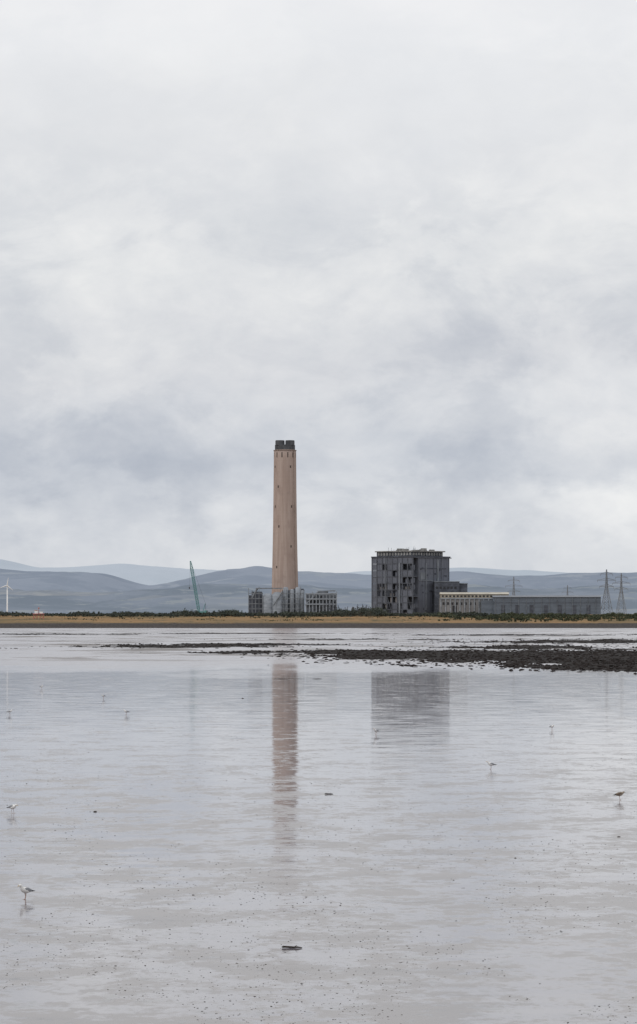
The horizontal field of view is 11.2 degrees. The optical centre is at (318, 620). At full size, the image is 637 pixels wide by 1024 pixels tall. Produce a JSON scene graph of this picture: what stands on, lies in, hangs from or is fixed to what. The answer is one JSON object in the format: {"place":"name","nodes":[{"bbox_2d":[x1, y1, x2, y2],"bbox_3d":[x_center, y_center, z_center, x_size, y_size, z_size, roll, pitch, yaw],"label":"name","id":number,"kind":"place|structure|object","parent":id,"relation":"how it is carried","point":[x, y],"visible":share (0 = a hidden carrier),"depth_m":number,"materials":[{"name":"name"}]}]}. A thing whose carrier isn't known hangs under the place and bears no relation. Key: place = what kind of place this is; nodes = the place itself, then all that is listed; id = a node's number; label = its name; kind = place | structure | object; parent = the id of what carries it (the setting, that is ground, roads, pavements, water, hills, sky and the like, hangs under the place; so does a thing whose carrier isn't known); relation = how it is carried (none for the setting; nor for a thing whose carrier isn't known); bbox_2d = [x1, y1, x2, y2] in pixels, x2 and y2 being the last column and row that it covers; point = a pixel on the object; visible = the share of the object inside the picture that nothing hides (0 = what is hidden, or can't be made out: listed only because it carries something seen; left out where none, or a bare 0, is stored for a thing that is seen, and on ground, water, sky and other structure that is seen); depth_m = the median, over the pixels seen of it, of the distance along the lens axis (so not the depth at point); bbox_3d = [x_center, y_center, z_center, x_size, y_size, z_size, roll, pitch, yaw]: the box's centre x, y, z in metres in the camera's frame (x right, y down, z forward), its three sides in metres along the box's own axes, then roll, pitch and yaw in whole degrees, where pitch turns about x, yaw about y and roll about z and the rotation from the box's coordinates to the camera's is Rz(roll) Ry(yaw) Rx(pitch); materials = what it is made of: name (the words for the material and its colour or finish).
{"place":"outdoors","nodes":[
{"label":"outdoors","id":0,"kind":"place"},
{"bbox_2d":[0,559,633,584],"bbox_3d":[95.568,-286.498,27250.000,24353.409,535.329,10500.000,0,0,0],"label":"hills","id":1,"kind":"structure","parent":0,"point":[148,575],"depth_m":27335.88,"materials":[{"name":"grey"}]},
{"bbox_2d":[0,628,636,1023],"bbox_3d":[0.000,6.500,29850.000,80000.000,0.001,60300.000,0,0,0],"label":"tidal mudflat","id":2,"kind":"structure","parent":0,"point":[232,738],"depth_m":100.11,"materials":[{"name":"grey soil"}]},
{"bbox_2d":[6,804,17,810],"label":"seagull","id":3,"kind":"object","parent":2,"relation":"on","point":[12,806],"visible":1,"depth_m":109.52,"materials":[{"name":"white"}]},
{"bbox_2d":[17,884,34,899],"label":"seagull","id":4,"kind":"object","parent":2,"relation":"on","point":[25,889],"visible":1,"depth_m":75.60,"materials":[{"name":"white"}]},
{"bbox_2d":[282,945,301,947],"bbox_3d":[-0.528,6.470,64.399,0.412,0.059,0.098,0,0,4],"label":"driftwood","id":5,"kind":"object","parent":2,"relation":"on","point":[296,946],"visible":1,"depth_m":64.39,"materials":[{"name":"black wood"}]},
{"bbox_2d":[0,633,636,673],"bbox_3d":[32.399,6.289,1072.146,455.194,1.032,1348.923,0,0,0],"label":"weedy rocks","id":6,"kind":"object","parent":2,"relation":"on","point":[616,661],"visible":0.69,"depth_m":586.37,"materials":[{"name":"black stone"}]},
{"bbox_2d":[4,673,636,1023],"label":"mud clods","id":7,"kind":"object","parent":2,"relation":"on","point":[301,914],"visible":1,"depth_m":68.29,"materials":[{"name":"grey soil"}]},
{"bbox_2d":[614,791,625,798],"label":"seagull","id":8,"kind":"object","parent":2,"relation":"on","point":[619,794],"visible":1,"depth_m":117.63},
{"bbox_2d":[0,584,636,613],"bbox_3d":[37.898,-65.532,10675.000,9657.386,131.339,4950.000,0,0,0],"label":"hills","id":9,"kind":"structure","parent":0,"point":[216,597],"depth_m":9970.37,"materials":[{"name":"grey"}]},
{"bbox_2d":[0,566,636,591],"bbox_3d":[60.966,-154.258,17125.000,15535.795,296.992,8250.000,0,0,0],"label":"hills","id":10,"kind":"structure","parent":0,"point":[79,581],"depth_m":16699.80,"materials":[{"name":"grey"}]},
{"bbox_2d":[0,614,636,627],"bbox_3d":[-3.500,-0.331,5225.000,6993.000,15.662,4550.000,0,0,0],"label":"shore land","id":11,"kind":"structure","parent":0,"point":[27,621],"depth_m":3030.00,"materials":[{"name":"beige sand"}]},
{"bbox_2d":[1,577,10,611],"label":"wind turbine","id":12,"kind":"object","parent":11,"relation":"on","point":[7,594],"visible":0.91,"depth_m":5199.02,"materials":[{"name":"white paint"}]},
{"bbox_2d":[33,607,44,618],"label":"jetty beacon","id":13,"kind":"object","parent":11,"relation":"on","point":[36,612],"visible":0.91,"depth_m":3119.00,"materials":[{"name":"white paint"}]},
{"bbox_2d":[189,561,206,612],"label":"crawler crane","id":14,"kind":"object","parent":11,"relation":"on","point":[195,591],"visible":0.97,"depth_m":3379.81,"materials":[{"name":"metal"}]},
{"bbox_2d":[0,606,491,617],"bbox_3d":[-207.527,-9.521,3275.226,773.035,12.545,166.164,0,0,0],"label":"distant trees","id":15,"kind":"object","parent":11,"relation":"on","point":[371,612],"visible":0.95,"depth_m":3219.80,"materials":[{"name":"green plant"}]},
{"bbox_2d":[248,587,303,613],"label":"absorber plant","id":16,"kind":"object","parent":11,"relation":"on","point":[286,599],"visible":0.86,"depth_m":3474.00,"materials":[{"name":"metal"}]},
{"bbox_2d":[272,440,297,593],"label":"chimney","id":17,"kind":"object","parent":11,"relation":"on","point":[284,565],"visible":0.83,"depth_m":3508.98,"materials":[{"name":"concrete"}]},
{"bbox_2d":[306,591,335,612],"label":"blocks","id":18,"kind":"structure","parent":11,"relation":"on","point":[321,602],"depth_m":3461.00,"materials":[{"name":"grey concrete"}]},
{"bbox_2d":[305,590,336,612],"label":"frame","id":19,"kind":"object","parent":11,"relation":"on","point":[319,599],"visible":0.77,"depth_m":3457.80,"materials":[{"name":"grey concrete"}]},
{"bbox_2d":[308,596,334,609],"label":"openings","id":20,"kind":"object","parent":19,"relation":"attached to","point":[320,601],"visible":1,"depth_m":3458.80,"materials":[{"name":"black"}]},
{"bbox_2d":[67,616,601,620],"bbox_3d":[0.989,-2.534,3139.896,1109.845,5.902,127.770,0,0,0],"label":"scrub bushes","id":21,"kind":"object","parent":11,"relation":"on","point":[265,620],"visible":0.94,"depth_m":3130.69,"materials":[{"name":"green plant"}]},
{"bbox_2d":[328,603,375,611],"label":"demolition rubble","id":22,"kind":"object","parent":11,"relation":"on","point":[332,607],"visible":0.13,"depth_m":3430.85,"materials":[{"name":"grey concrete"}]},
{"bbox_2d":[380,584,409,613],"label":"exposed plant","id":23,"kind":"object","parent":11,"relation":"on","point":[391,595],"visible":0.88,"depth_m":3524.93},
{"bbox_2d":[371,557,451,612],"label":"steel frame","id":24,"kind":"object","parent":11,"relation":"on","point":[397,583],"visible":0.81,"depth_m":3516.63,"materials":[{"name":"grey metal"}]},
{"bbox_2d":[372,557,414,613],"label":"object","id":25,"kind":"object","parent":24,"relation":"attached to","point":[379,580],"visible":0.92,"depth_m":3522.21,"materials":[{"name":"grey concrete"}]},
{"bbox_2d":[420,567,446,612],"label":"louvres and holes","id":26,"kind":"object","parent":24,"relation":"attached to","point":[432,607],"visible":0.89,"depth_m":3521.61,"materials":[{"name":"black"}]},
{"bbox_2d":[378,558,448,612],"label":"clad block","id":27,"kind":"structure","parent":11,"relation":"on","point":[429,562],"depth_m":3518.68,"materials":[{"name":"grey concrete"}]},
{"bbox_2d":[371,552,449,557],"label":"roof storey","id":28,"kind":"object","parent":27,"relation":"on","point":[408,555],"visible":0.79,"depth_m":3521.65,"materials":[{"name":"grey concrete"}]},
{"bbox_2d":[375,548,444,555],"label":"roof edge and vents","id":29,"kind":"object","parent":28,"relation":"on","point":[413,551],"visible":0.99,"depth_m":3527.40,"materials":[{"name":"grey concrete"}]},
{"bbox_2d":[385,557,438,612],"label":"ducts and stairs","id":30,"kind":"object","parent":27,"relation":"on","point":[423,575],"visible":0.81,"depth_m":3513.99,"materials":[{"name":"grey metal"}]},
{"bbox_2d":[434,581,467,612],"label":"bunker annexe","id":31,"kind":"structure","parent":11,"relation":"on","point":[448,586],"depth_m":3512.00,"materials":[{"name":"grey concrete"}]},
{"bbox_2d":[439,592,508,612],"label":"turbine hall","id":32,"kind":"structure","parent":11,"relation":"on","point":[462,602],"depth_m":3460.00,"materials":[{"name":"beige concrete"}]},
{"bbox_2d":[442,595,491,612],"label":"windows and doors","id":33,"kind":"structure","parent":32,"relation":"in","point":[453,607],"depth_m":3459.52,"materials":[{"name":"grey glass"}]},
{"bbox_2d":[507,577,519,594],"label":"electricity pylon","id":34,"kind":"object","parent":11,"relation":"on","point":[514,591],"visible":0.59,"depth_m":4299.33,"materials":[{"name":"metal"}]},
{"bbox_2d":[432,611,636,621],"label":"shoreline shrubs","id":35,"kind":"object","parent":11,"relation":"on","point":[618,616],"visible":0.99,"depth_m":3142.33,"materials":[{"name":"green plant"}]},
{"bbox_2d":[481,595,600,614],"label":"long warehouse","id":36,"kind":"structure","parent":11,"relation":"on","point":[559,604],"depth_m":3440.00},
{"bbox_2d":[501,605,589,613],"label":"doors","id":37,"kind":"structure","parent":36,"relation":"in","point":[502,606],"depth_m":3439.31,"materials":[{"name":"grey metal"}]},
{"bbox_2d":[597,569,615,613],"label":"electricity pylon","id":38,"kind":"object","parent":11,"relation":"on","point":[606,582],"visible":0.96,"depth_m":3499.27,"materials":[{"name":"metal"}]},
{"bbox_2d":[612,573,627,612],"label":"electricity pylon","id":39,"kind":"object","parent":11,"relation":"on","point":[620,593],"visible":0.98,"depth_m":3899.20,"materials":[{"name":"metal"}]},
{"bbox_2d":[0,0,636,572],"label":"sky","id":40,"kind":"structure","parent":0,"point":[393,241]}
]}

